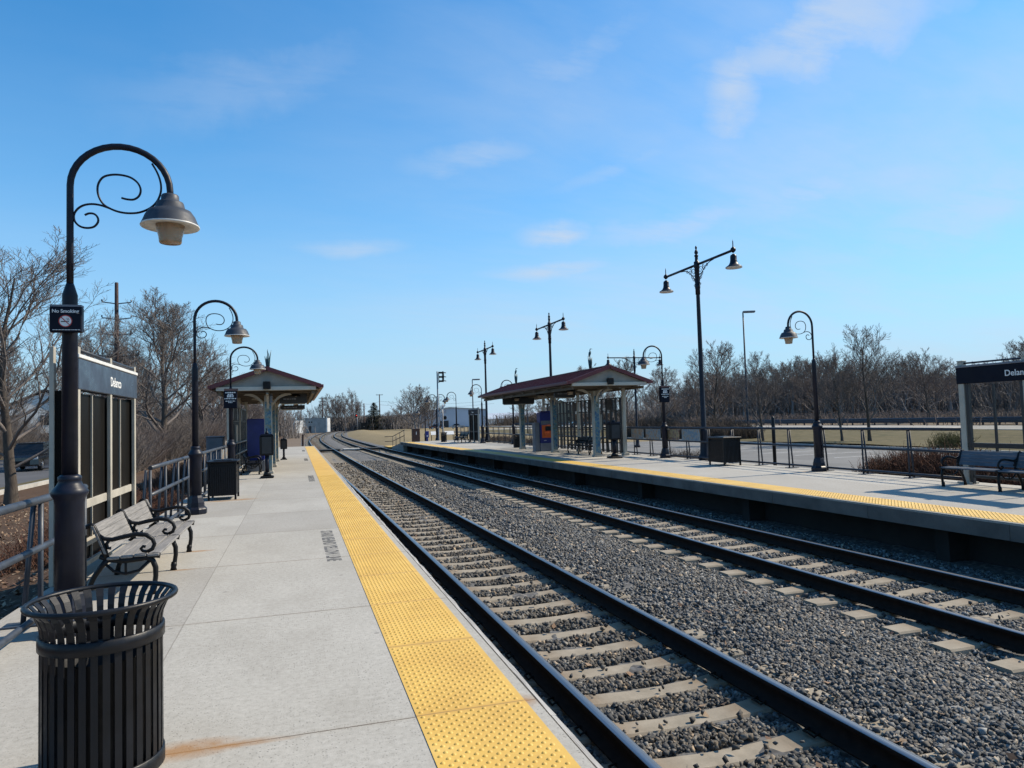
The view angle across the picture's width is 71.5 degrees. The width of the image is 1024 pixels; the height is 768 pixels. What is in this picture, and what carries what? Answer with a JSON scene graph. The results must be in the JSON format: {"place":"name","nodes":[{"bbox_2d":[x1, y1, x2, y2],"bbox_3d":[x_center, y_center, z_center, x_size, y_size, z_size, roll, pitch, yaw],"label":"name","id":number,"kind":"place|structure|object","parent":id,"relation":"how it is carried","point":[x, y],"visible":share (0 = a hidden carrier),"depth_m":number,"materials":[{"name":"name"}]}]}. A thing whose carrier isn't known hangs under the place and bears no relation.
{"place":"outdoors","nodes":[
{"label":"outdoors","id":0,"kind":"place"},
{"bbox_2d":[0,460,48,487],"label":"street","id":1,"kind":"structure","parent":0,"point":[29,473],"depth_m":40.86,"materials":[{"name":"asphalt"}]},
{"bbox_2d":[3,442,48,469],"bbox_3d":[-30.950,4.650,45.811,1.900,1.754,4.735,-1,-3,-21],"label":"parked car","id":2,"kind":"object","parent":1,"relation":"on","point":[24,451],"visible":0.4,"depth_m":45.01,"materials":[{"name":"paint"}]},
{"bbox_2d":[101,282,138,398],"bbox_3d":[-29.901,-0.917,53.785,3.120,13.660,0.400,-1,-3,-17],"label":"utility pole","id":3,"kind":"object","parent":1,"relation":"on","point":[116,303],"visible":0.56,"depth_m":53.91,"materials":[{"name":"brown wood"}]},
{"bbox_2d":[0,436,282,617],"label":"planting bed","id":4,"kind":"object","parent":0,"point":[29,493],"visible":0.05,"depth_m":15.18,"materials":[{"name":"soil"}]},
{"bbox_2d":[0,225,184,505],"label":"bare tree","id":5,"kind":"object","parent":4,"relation":"on","point":[11,495],"visible":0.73,"depth_m":23.58,"materials":[{"name":"brown plant"}]},
{"bbox_2d":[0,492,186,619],"bbox_3d":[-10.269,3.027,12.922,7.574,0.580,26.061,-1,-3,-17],"label":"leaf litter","id":6,"kind":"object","parent":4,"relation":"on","point":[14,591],"visible":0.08,"depth_m":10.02,"materials":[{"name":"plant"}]},
{"bbox_2d":[0,486,186,574],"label":"bare bush","id":7,"kind":"object","parent":4,"relation":"on","point":[139,496],"visible":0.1,"depth_m":11.14,"materials":[{"name":"plant"}]},
{"bbox_2d":[136,423,178,472],"bbox_3d":[-21.892,3.641,40.412,5.253,2.779,8.094,-1,-3,-17],"label":"bare shrub","id":8,"kind":"object","parent":4,"relation":"on","point":[144,455],"visible":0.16,"depth_m":40.89,"materials":[{"name":"brown plant"}]},
{"bbox_2d":[136,421,191,465],"bbox_3d":[-24.655,3.885,46.673,9.023,3.080,6.805,-4,-4,41],"label":"bare shrub","id":9,"kind":"object","parent":4,"relation":"on","point":[162,433],"visible":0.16,"depth_m":46.67,"materials":[{"name":"brown plant"}]},
{"bbox_2d":[136,456,205,494],"bbox_3d":[-12.182,3.456,27.488,2.900,1.182,13.644,-1,-3,-17],"label":"bare bush","id":10,"kind":"object","parent":4,"relation":"on","point":[156,479],"visible":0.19,"depth_m":23.27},
{"bbox_2d":[153,340,244,428],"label":"bare tree","id":11,"kind":"object","parent":4,"relation":"on","point":[201,409],"visible":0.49,"depth_m":71.45,"materials":[{"name":"brown plant"}]},
{"bbox_2d":[205,436,224,461],"bbox_3d":[-10.393,2.745,24.946,0.590,1.820,0.640,-1,-3,-17],"label":"utility cabinet","id":12,"kind":"object","parent":4,"relation":"on","point":[212,442],"visible":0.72,"depth_m":24.68,"materials":[{"name":"metal"}]},
{"bbox_2d":[183,356,254,444],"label":"bare tree","id":13,"kind":"object","parent":4,"relation":"on","point":[222,402],"visible":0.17,"depth_m":92.57,"materials":[{"name":"brown plant"}]},
{"bbox_2d":[207,397,262,423],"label":"bare tree","id":14,"kind":"object","parent":4,"relation":"on","point":[249,409],"visible":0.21,"depth_m":85.55,"materials":[{"name":"brown plant"}]},
{"bbox_2d":[176,433,306,462],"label":"dirt","id":15,"kind":"structure","parent":0,"point":[294,442],"depth_m":100.60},
{"bbox_2d":[92,286,234,461],"bbox_3d":[-25.905,-0.665,52.389,10.959,13.234,16.653,1,-4,-41],"label":"bare tree","id":16,"kind":"object","parent":15,"relation":"on","point":[162,338],"visible":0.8,"depth_m":50.99,"materials":[{"name":"brown plant"}]},
{"bbox_2d":[136,410,225,460],"bbox_3d":[-27.116,3.979,56.486,8.440,4.015,13.637,0,-3,-31],"label":"bare shrub","id":17,"kind":"object","parent":15,"relation":"on","point":[184,448],"visible":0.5,"depth_m":54.41,"materials":[{"name":"brown plant"}]},
{"bbox_2d":[180,414,226,451],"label":"bare shrub","id":18,"kind":"object","parent":15,"relation":"on","point":[214,431],"visible":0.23,"depth_m":67.92,"materials":[{"name":"brown plant"}]},
{"bbox_2d":[0,446,602,767],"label":"platform","id":19,"kind":"structure","parent":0,"point":[315,615],"depth_m":4.63,"materials":[{"name":"concrete"},{"name":"dark concrete"},{"name":"yellow tactile plastic paving"}]},
{"bbox_2d":[49,346,137,586],"bbox_3d":[-4.808,0.877,8.303,0.275,2.360,2.730,-1,-3,-17],"label":"station sign","id":20,"kind":"object","parent":19,"relation":"on","point":[107,449],"visible":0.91,"depth_m":8.01,"materials":[{"name":"metal"}]},
{"bbox_2d":[20,581,177,767],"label":"trash can","id":21,"kind":"object","parent":19,"relation":"on","point":[100,693],"visible":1,"depth_m":2.97,"materials":[{"name":"black metal"}]},
{"bbox_2d":[0,440,246,648],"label":"railing","id":22,"kind":"object","parent":19,"relation":"on","point":[21,626],"visible":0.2,"depth_m":5.63,"materials":[{"name":"metal"}]},
{"bbox_2d":[48,143,199,637],"bbox_3d":[-3.034,-0.024,5.570,1.106,3.784,0.441,-1,-3,-17],"label":"lamp post","id":23,"kind":"object","parent":19,"relation":"on","point":[169,218],"visible":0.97,"depth_m":5.43,"materials":[{"name":"metal"}]},
{"bbox_2d":[49,304,83,332],"bbox_3d":[-3.387,-0.495,5.410,0.216,0.209,0.076,-1,-3,-17],"label":"no smoking sign","id":24,"kind":"object","parent":23,"relation":"attached to","point":[66,318],"visible":1,"depth_m":5.38,"materials":[{"name":"metal"}]},
{"bbox_2d":[85,498,194,593],"bbox_3d":[-3.893,1.656,7.611,0.633,0.693,2.454,-1,-3,-17],"label":"bench","id":25,"kind":"object","parent":19,"relation":"on","point":[150,544],"visible":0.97,"depth_m":7.12,"materials":[{"name":"grey wood"}]},
{"bbox_2d":[184,300,249,514],"bbox_3d":[-5.279,0.382,12.768,1.106,3.821,0.441,-1,-3,-17],"label":"lamp post","id":26,"kind":"object","parent":19,"relation":"on","point":[237,332],"visible":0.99,"depth_m":12.61,"materials":[{"name":"metal"}]},
{"bbox_2d":[206,459,240,500],"bbox_3d":[-6.153,2.027,15.180,0.620,0.830,0.840,-1,-3,-17],"label":"square bin","id":27,"kind":"object","parent":19,"relation":"on","point":[222,477],"visible":1,"depth_m":14.84,"materials":[{"name":"black metal"}]},
{"bbox_2d":[226,346,265,458],"bbox_3d":[-7.417,0.824,19.786,1.106,3.765,0.441,-1,-3,-17],"label":"lamp post","id":28,"kind":"object","parent":19,"relation":"on","point":[257,366],"visible":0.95,"depth_m":19.71,"materials":[{"name":"metal"}]},
{"bbox_2d":[224,388,237,407],"bbox_3d":[-7.755,0.398,19.633,0.370,0.540,0.145,-1,-3,-17],"label":"notice sign","id":29,"kind":"object","parent":28,"relation":"attached to","point":[230,398],"visible":1,"depth_m":19.57,"materials":[{"name":"metal"}]},
{"bbox_2d":[240,451,262,475],"bbox_3d":[-8.572,2.588,23.511,0.633,0.693,2.454,-1,-3,-17],"label":"bench","id":30,"kind":"object","parent":19,"relation":"on","point":[257,462],"visible":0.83,"depth_m":22.44,"materials":[{"name":"black metal"}]},
{"bbox_2d":[247,419,264,471],"bbox_3d":[-8.718,2.079,24.237,0.580,1.780,0.500,-1,-3,-17],"label":"ticket machine","id":31,"kind":"object","parent":19,"relation":"on","point":[255,429],"visible":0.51,"depth_m":24.00,"materials":[{"name":"grey paint"}]},
{"bbox_2d":[207,366,323,473],"bbox_3d":[-9.359,1.486,27.900,3.400,3.367,12.605,-1,-3,-17],"label":"platform shelter","id":32,"kind":"object","parent":19,"relation":"on","point":[266,387],"visible":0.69,"depth_m":22.65,"materials":[{"name":"red metal"}]},
{"bbox_2d":[279,393,306,404],"bbox_3d":[-7.356,0.447,23.907,0.880,0.485,0.123,-1,-3,-17],"label":"hanging sign","id":33,"kind":"object","parent":32,"relation":"hanging from","point":[292,400],"visible":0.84,"depth_m":23.85,"materials":[{"name":"metal"}]},
{"bbox_2d":[259,428,273,478],"bbox_3d":[-7.197,2.022,20.881,0.400,1.470,0.380,-1,-3,-17],"label":"ticket validator","id":34,"kind":"object","parent":19,"relation":"on","point":[266,443],"visible":1,"depth_m":20.77,"materials":[{"name":"black metal"}]},
{"bbox_2d":[347,427,648,445],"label":"lawn","id":35,"kind":"structure","parent":0,"point":[378,437],"depth_m":111.26,"materials":[{"name":"plant"}]},
{"bbox_2d":[337,392,355,430],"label":"bare tree","id":36,"kind":"object","parent":35,"relation":"on","point":[342,410],"visible":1,"depth_m":245.71,"materials":[{"name":"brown plant"}]},
{"bbox_2d":[363,402,386,428],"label":"conifer","id":37,"kind":"object","parent":35,"relation":"on","point":[373,406],"visible":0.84,"depth_m":247.67,"materials":[{"name":"green plant"}]},
{"bbox_2d":[389,383,440,428],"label":"bare tree","id":38,"kind":"object","parent":35,"relation":"on","point":[415,398],"visible":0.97,"depth_m":216.69,"materials":[{"name":"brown plant"}]},
{"bbox_2d":[415,396,445,428],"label":"bare tree","id":39,"kind":"object","parent":35,"relation":"on","point":[431,413],"visible":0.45,"depth_m":223.33,"materials":[{"name":"brown plant"}]},
{"bbox_2d":[395,407,485,427],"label":"warehouse","id":40,"kind":"structure","parent":35,"relation":"on","point":[462,416],"depth_m":266.96,"materials":[{"name":"metal"}]},
{"bbox_2d":[0,0,1023,426],"label":"sky","id":41,"kind":"structure","parent":0,"point":[378,192],"materials":[{"name":"blue"}]},
{"bbox_2d":[303,424,1005,447],"bbox_3d":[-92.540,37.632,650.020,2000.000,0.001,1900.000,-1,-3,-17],"label":"ground","id":42,"kind":"structure","parent":0,"point":[307,435],"depth_m":52.03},
{"bbox_2d":[0,323,37,409],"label":"bare tree","id":43,"kind":"object","parent":42,"relation":"on","point":[12,361],"visible":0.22,"depth_m":54.61,"materials":[{"name":"brown plant"}]},
{"bbox_2d":[0,479,48,494],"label":"kerb","id":44,"kind":"structure","parent":42,"relation":"on","point":[30,485],"depth_m":30.70,"materials":[{"name":"concrete"}]},
{"bbox_2d":[0,337,56,422],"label":"bare tree","id":45,"kind":"object","parent":42,"relation":"on","point":[12,380],"visible":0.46,"depth_m":31.89,"materials":[{"name":"brown plant"}]},
{"bbox_2d":[39,319,158,413],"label":"bare tree","id":46,"kind":"object","parent":42,"relation":"on","point":[104,350],"visible":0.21,"depth_m":65.96,"materials":[{"name":"brown plant"}]},
{"bbox_2d":[85,347,177,436],"bbox_3d":[-32.267,1.608,59.387,7.703,9.701,7.504,-4,-4,43],"label":"bare tree","id":47,"kind":"object","parent":42,"relation":"on","point":[152,400],"visible":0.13,"depth_m":59.33,"materials":[{"name":"brown plant"}]},
{"bbox_2d":[136,402,315,438],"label":"undergrowth","id":48,"kind":"object","parent":42,"relation":"on","point":[286,430],"visible":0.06,"depth_m":131.66,"materials":[{"name":"plant"}]},
{"bbox_2d":[293,418,329,432],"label":"white building","id":49,"kind":"structure","parent":42,"relation":"on","point":[322,425],"depth_m":226.28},
{"bbox_2d":[328,414,441,430],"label":"undergrowth","id":50,"kind":"object","parent":42,"relation":"on","point":[339,424],"visible":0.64,"depth_m":249.55,"materials":[{"name":"plant"}]},
{"bbox_2d":[483,409,659,425],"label":"undergrowth","id":51,"kind":"object","parent":42,"relation":"on","point":[516,420],"visible":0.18,"depth_m":257.84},
{"bbox_2d":[304,431,1023,767],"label":"ballast bed","id":52,"kind":"object","parent":42,"relation":"on","point":[976,565],"visible":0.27,"depth_m":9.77,"materials":[{"name":"gravel"}]},
{"bbox_2d":[305,431,970,767],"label":"railway track","id":53,"kind":"structure","parent":52,"relation":"on","point":[618,747],"depth_m":6.30,"materials":[{"name":"metal"}]},
{"bbox_2d":[331,430,1023,675],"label":"railway track","id":54,"kind":"structure","parent":52,"relation":"on","point":[935,617],"depth_m":10.18,"materials":[{"name":"metal"}]},
{"bbox_2d":[376,492,1017,766],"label":"stray leaves","id":55,"kind":"object","parent":52,"relation":"on","point":[1011,756],"visible":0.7,"depth_m":6.74,"materials":[{"name":"brown plant"}]},
{"bbox_2d":[454,431,1023,452],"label":"kerb","id":56,"kind":"structure","parent":42,"relation":"on","point":[840,445],"depth_m":41.16,"materials":[{"name":"concrete"}]},
{"bbox_2d":[488,416,1021,425],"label":"guardrail","id":57,"kind":"object","parent":42,"relation":"on","point":[951,420],"visible":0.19,"depth_m":93.04,"materials":[{"name":"metal"}]},
{"bbox_2d":[587,405,1021,425],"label":"undergrowth","id":58,"kind":"object","parent":42,"relation":"on","point":[976,413],"visible":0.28,"depth_m":117.64,"materials":[{"name":"brown plant"}]},
{"bbox_2d":[600,370,1020,419],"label":"undergrowth","id":59,"kind":"object","parent":42,"relation":"on","point":[1010,399],"visible":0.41,"depth_m":159.71,"materials":[{"name":"plant"}]},
{"bbox_2d":[401,440,1023,569],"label":"platform","id":60,"kind":"structure","parent":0,"point":[952,521],"depth_m":13.94,"materials":[{"name":"concrete"}]},
{"bbox_2d":[468,407,479,442],"bbox_3d":[-2.622,2.838,49.160,0.260,2.385,2.840,-1,-3,-17],"label":"station sign","id":61,"kind":"object","parent":60,"relation":"on","point":[474,428],"visible":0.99,"depth_m":49.00,"materials":[{"name":"metal"}]},
{"bbox_2d":[468,384,485,442],"bbox_3d":[-2.342,1.960,46.900,1.106,3.897,0.441,-1,-3,-17],"label":"lamp post","id":62,"kind":"object","parent":60,"relation":"on","point":[471,393],"visible":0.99,"depth_m":46.88,"materials":[{"name":"metal"}]},
{"bbox_2d":[474,340,495,441],"bbox_3d":[-1.804,0.482,49.348,0.500,7.060,4.595,-1,-3,-17],"label":"street lamp","id":63,"kind":"object","parent":60,"relation":"on","point":[486,405],"visible":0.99,"depth_m":49.25,"materials":[{"name":"metal"}]},
{"bbox_2d":[532,411,551,451],"bbox_3d":[1.396,2.171,32.698,0.810,1.840,0.580,-1,-3,-17],"label":"ticket machine","id":64,"kind":"object","parent":60,"relation":"on","point":[541,432],"visible":0.79,"depth_m":32.50,"materials":[{"name":"grey paint"}]},
{"bbox_2d":[532,313,568,375],"bbox_3d":[2.042,-0.237,37.212,0.500,7.060,4.595,-1,-3,-17],"label":"street lamp","id":65,"kind":"object","parent":60,"relation":"on","point":[550,327],"visible":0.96,"depth_m":37.23,"materials":[{"name":"metal"}]},
{"bbox_2d":[478,365,652,456],"bbox_3d":[1.727,1.351,31.792,3.400,3.367,13.005,-1,-3,-17],"label":"platform shelter","id":66,"kind":"object","parent":60,"relation":"on","point":[595,382],"visible":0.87,"depth_m":28.50,"materials":[{"name":"red metal"}]},
{"bbox_2d":[502,397,534,404],"bbox_3d":[0.315,0.762,34.588,1.600,0.485,0.120,-1,-3,-17],"label":"hanging sign","id":67,"kind":"object","parent":66,"relation":"hanging from","point":[521,401],"visible":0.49,"depth_m":34.53,"materials":[{"name":"metal"}]},
{"bbox_2d":[567,437,601,454],"bbox_3d":[3.000,2.541,29.444,0.633,0.693,2.454,-1,-3,-17],"label":"bench","id":68,"kind":"object","parent":60,"relation":"on","point":[581,441],"visible":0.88,"depth_m":29.56,"materials":[{"name":"black metal"}]},
{"bbox_2d":[606,417,622,458],"bbox_3d":[3.691,1.939,25.704,0.480,1.470,0.456,-1,-3,-17],"label":"ticket validator","id":69,"kind":"object","parent":60,"relation":"on","point":[613,431],"visible":0.97,"depth_m":25.58,"materials":[{"name":"black metal"}]},
{"bbox_2d":[637,345,670,457],"bbox_3d":[4.953,0.616,24.867,1.106,3.954,0.441,-1,-3,-17],"label":"lamp post","id":70,"kind":"object","parent":60,"relation":"on","point":[643,362],"visible":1,"depth_m":24.84,"materials":[{"name":"metal"}]},
{"bbox_2d":[659,386,669,401],"bbox_3d":[5.348,0.353,24.906,0.370,0.580,0.145,-1,-3,-17],"label":"notice sign","id":71,"kind":"object","parent":70,"relation":"attached to","point":[664,395],"visible":1,"depth_m":24.84,"materials":[{"name":"metal"}]},
{"bbox_2d":[659,240,741,459],"bbox_3d":[6.185,-1.052,23.340,0.500,7.060,4.595,-1,-3,-17],"label":"street lamp","id":72,"kind":"object","parent":60,"relation":"on","point":[733,264],"visible":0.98,"depth_m":23.25,"materials":[{"name":"metal"}]},
{"bbox_2d":[460,426,963,478],"bbox_3d":[4.445,2.266,28.740,0.340,1.078,58.750,-1,-3,-17],"label":"railing","id":73,"kind":"object","parent":60,"relation":"on","point":[690,434],"visible":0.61,"depth_m":19.27,"materials":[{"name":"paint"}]},
{"bbox_2d":[707,436,740,465],"bbox_3d":[6.169,1.934,20.648,0.620,0.830,0.840,-1,-3,-17],"label":"square bin","id":74,"kind":"object","parent":60,"relation":"on","point":[724,450],"visible":1,"depth_m":20.34,"materials":[{"name":"black metal"}]},
{"bbox_2d":[779,310,826,471],"bbox_3d":[7.171,0.166,17.549,1.106,3.992,0.441,-1,-3,-17],"label":"lamp post","id":75,"kind":"object","parent":60,"relation":"on","point":[788,335],"visible":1,"depth_m":17.54,"materials":[{"name":"metal"}]},
{"bbox_2d":[939,449,1023,491],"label":"bench","id":76,"kind":"object","parent":60,"relation":"on","point":[1015,460],"visible":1,"depth_m":12.87,"materials":[{"name":"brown wood"}]},
{"bbox_2d":[955,355,1023,483],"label":"station sign","id":77,"kind":"object","parent":60,"relation":"on","point":[967,376],"visible":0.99,"depth_m":13.45,"materials":[{"name":"metal"}]},
{"bbox_2d":[480,425,1021,428],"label":"road","id":78,"kind":"structure","parent":0,"point":[959,426],"depth_m":84.27,"materials":[{"name":"asphalt"}]},
{"bbox_2d":[480,428,1023,450],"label":"grass island","id":79,"kind":"structure","parent":0,"point":[891,437],"depth_m":53.83,"materials":[{"name":"plant"}]},
{"bbox_2d":[565,363,618,423],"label":"bare tree","id":80,"kind":"object","parent":79,"relation":"on","point":[589,398],"visible":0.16,"depth_m":99.87,"materials":[{"name":"brown plant"}]},
{"bbox_2d":[600,356,654,421],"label":"bare tree","id":81,"kind":"object","parent":79,"relation":"on","point":[639,398],"visible":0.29,"depth_m":106.78,"materials":[{"name":"brown plant"}]},
{"bbox_2d":[626,413,686,437],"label":"bare bush","id":82,"kind":"object","parent":79,"relation":"on","point":[649,422],"visible":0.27,"depth_m":71.34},
{"bbox_2d":[637,366,686,419],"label":"bare tree","id":83,"kind":"object","parent":79,"relation":"on","point":[658,375],"visible":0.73,"depth_m":111.63,"materials":[{"name":"brown plant"}]},
{"bbox_2d":[669,339,752,418],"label":"bare tree","id":84,"kind":"object","parent":79,"relation":"on","point":[718,375],"visible":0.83,"depth_m":73.70,"materials":[{"name":"brown plant"}]},
{"bbox_2d":[673,414,765,438],"bbox_3d":[17.809,3.695,62.120,5.720,2.190,11.044,-1,-3,-17],"label":"bare bush","id":85,"kind":"object","parent":79,"relation":"on","point":[741,433],"visible":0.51,"depth_m":59.04,"materials":[{"name":"plant"}]},
{"bbox_2d":[742,310,754,437],"bbox_3d":[19.988,-0.819,59.430,1.110,10.670,0.320,-2,-3,3],"label":"parking lamp","id":86,"kind":"object","parent":79,"relation":"on","point":[743,312],"visible":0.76,"depth_m":59.49,"materials":[{"name":"metal"}]},
{"bbox_2d":[725,351,786,441],"bbox_3d":[17.504,1.037,50.873,4.099,7.017,3.981,-3,-3,28],"label":"bare tree","id":87,"kind":"object","parent":79,"relation":"on","point":[753,376],"visible":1,"depth_m":50.85,"materials":[{"name":"brown plant"}]},
{"bbox_2d":[806,354,863,443],"bbox_3d":[21.595,0.975,47.474,3.564,6.102,3.462,-3,-3,29],"label":"bare tree","id":88,"kind":"object","parent":79,"relation":"on","point":[834,379],"visible":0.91,"depth_m":47.32,"materials":[{"name":"brown plant"}]},
{"bbox_2d":[825,323,913,444],"bbox_3d":[23.657,-0.017,46.967,4.558,8.034,4.693,-1,-3,-16],"label":"bare tree","id":89,"kind":"object","parent":79,"relation":"on","point":[865,365],"visible":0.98,"depth_m":46.72,"materials":[{"name":"brown plant"}]},
{"bbox_2d":[926,431,978,448],"bbox_3d":[22.570,2.850,36.647,2.088,0.943,2.187,-1,-3,-17],"label":"bare bush","id":90,"kind":"object","parent":79,"relation":"on","point":[952,439],"visible":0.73,"depth_m":36.48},
{"bbox_2d":[490,411,1021,425],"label":"scrub field","id":91,"kind":"structure","parent":0,"point":[1010,423],"depth_m":100.91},
{"bbox_2d":[488,412,537,423],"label":"pale shed","id":92,"kind":"structure","parent":91,"relation":"on","point":[490,415],"depth_m":281.18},
{"bbox_2d":[765,355,811,417],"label":"bare tree","id":93,"kind":"object","parent":91,"relation":"on","point":[793,384],"visible":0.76,"depth_m":162.69,"materials":[{"name":"brown plant"}]},
{"bbox_2d":[786,356,835,418],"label":"bare tree","id":94,"kind":"object","parent":91,"relation":"on","point":[806,374],"visible":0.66,"depth_m":131.59,"materials":[{"name":"brown plant"}]},
{"bbox_2d":[861,369,894,413],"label":"bare tree","id":95,"kind":"object","parent":91,"relation":"on","point":[889,388],"visible":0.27,"depth_m":146.28,"materials":[{"name":"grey plant"}]},
{"bbox_2d":[874,353,915,410],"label":"bare tree","id":96,"kind":"object","parent":91,"relation":"on","point":[897,366],"visible":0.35,"depth_m":156.87,"materials":[{"name":"brown plant"}]},
{"bbox_2d":[893,347,958,417],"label":"bare tree","id":97,"kind":"object","parent":91,"relation":"on","point":[920,378],"visible":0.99,"depth_m":104.41,"materials":[{"name":"brown plant"}]},
{"bbox_2d":[924,357,976,411],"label":"bare tree","id":98,"kind":"object","parent":91,"relation":"on","point":[952,379],"visible":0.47,"depth_m":141.65,"materials":[{"name":"brown plant"}]},
{"bbox_2d":[997,335,1023,393],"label":"bare tree","id":99,"kind":"object","parent":91,"relation":"on","point":[1021,347],"visible":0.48,"depth_m":122.97,"materials":[{"name":"brown plant"}]},
{"bbox_2d":[559,441,1023,471],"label":"car park","id":100,"kind":"structure","parent":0,"point":[803,456],"depth_m":37.89,"materials":[{"name":"asphalt"}]},
{"bbox_2d":[606,349,660,446],"bbox_3d":[8.870,0.998,50.983,4.595,7.060,0.500,-1,-3,-17],"label":"street lamp","id":101,"kind":"object","parent":100,"relation":"on","point":[634,366],"visible":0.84,"depth_m":50.93,"materials":[{"name":"metal"}]},
{"bbox_2d":[771,417,776,465],"bbox_3d":[8.383,2.087,22.723,0.110,2.100,0.110,-1,-3,-17],"label":"marker post","id":102,"kind":"object","parent":100,"relation":"on","point":[773,439],"visible":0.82,"depth_m":22.69,"materials":[{"name":"black metal"}]},
{"bbox_2d":[849,439,1023,485],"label":"bare bush","id":103,"kind":"object","parent":100,"relation":"on","point":[929,463],"visible":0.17,"depth_m":16.33,"materials":[{"name":"plant"}]},
{"label":"far verge","id":104,"kind":"structure","parent":0,"visible":0},
{"bbox_2d":[6,335,41,419],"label":"bare tree","id":105,"kind":"object","parent":104,"relation":"on","point":[21,375],"visible":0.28,"depth_m":79.11,"materials":[{"name":"brown plant"}]},
{"bbox_2d":[0,408,48,458],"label":"bare shrub","id":106,"kind":"object","parent":104,"relation":"on","point":[32,436],"visible":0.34,"depth_m":72.38,"materials":[{"name":"brown plant"}]},
{"bbox_2d":[0,389,48,441],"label":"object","id":107,"kind":"structure","parent":104,"relation":"on","point":[35,401],"depth_m":97.14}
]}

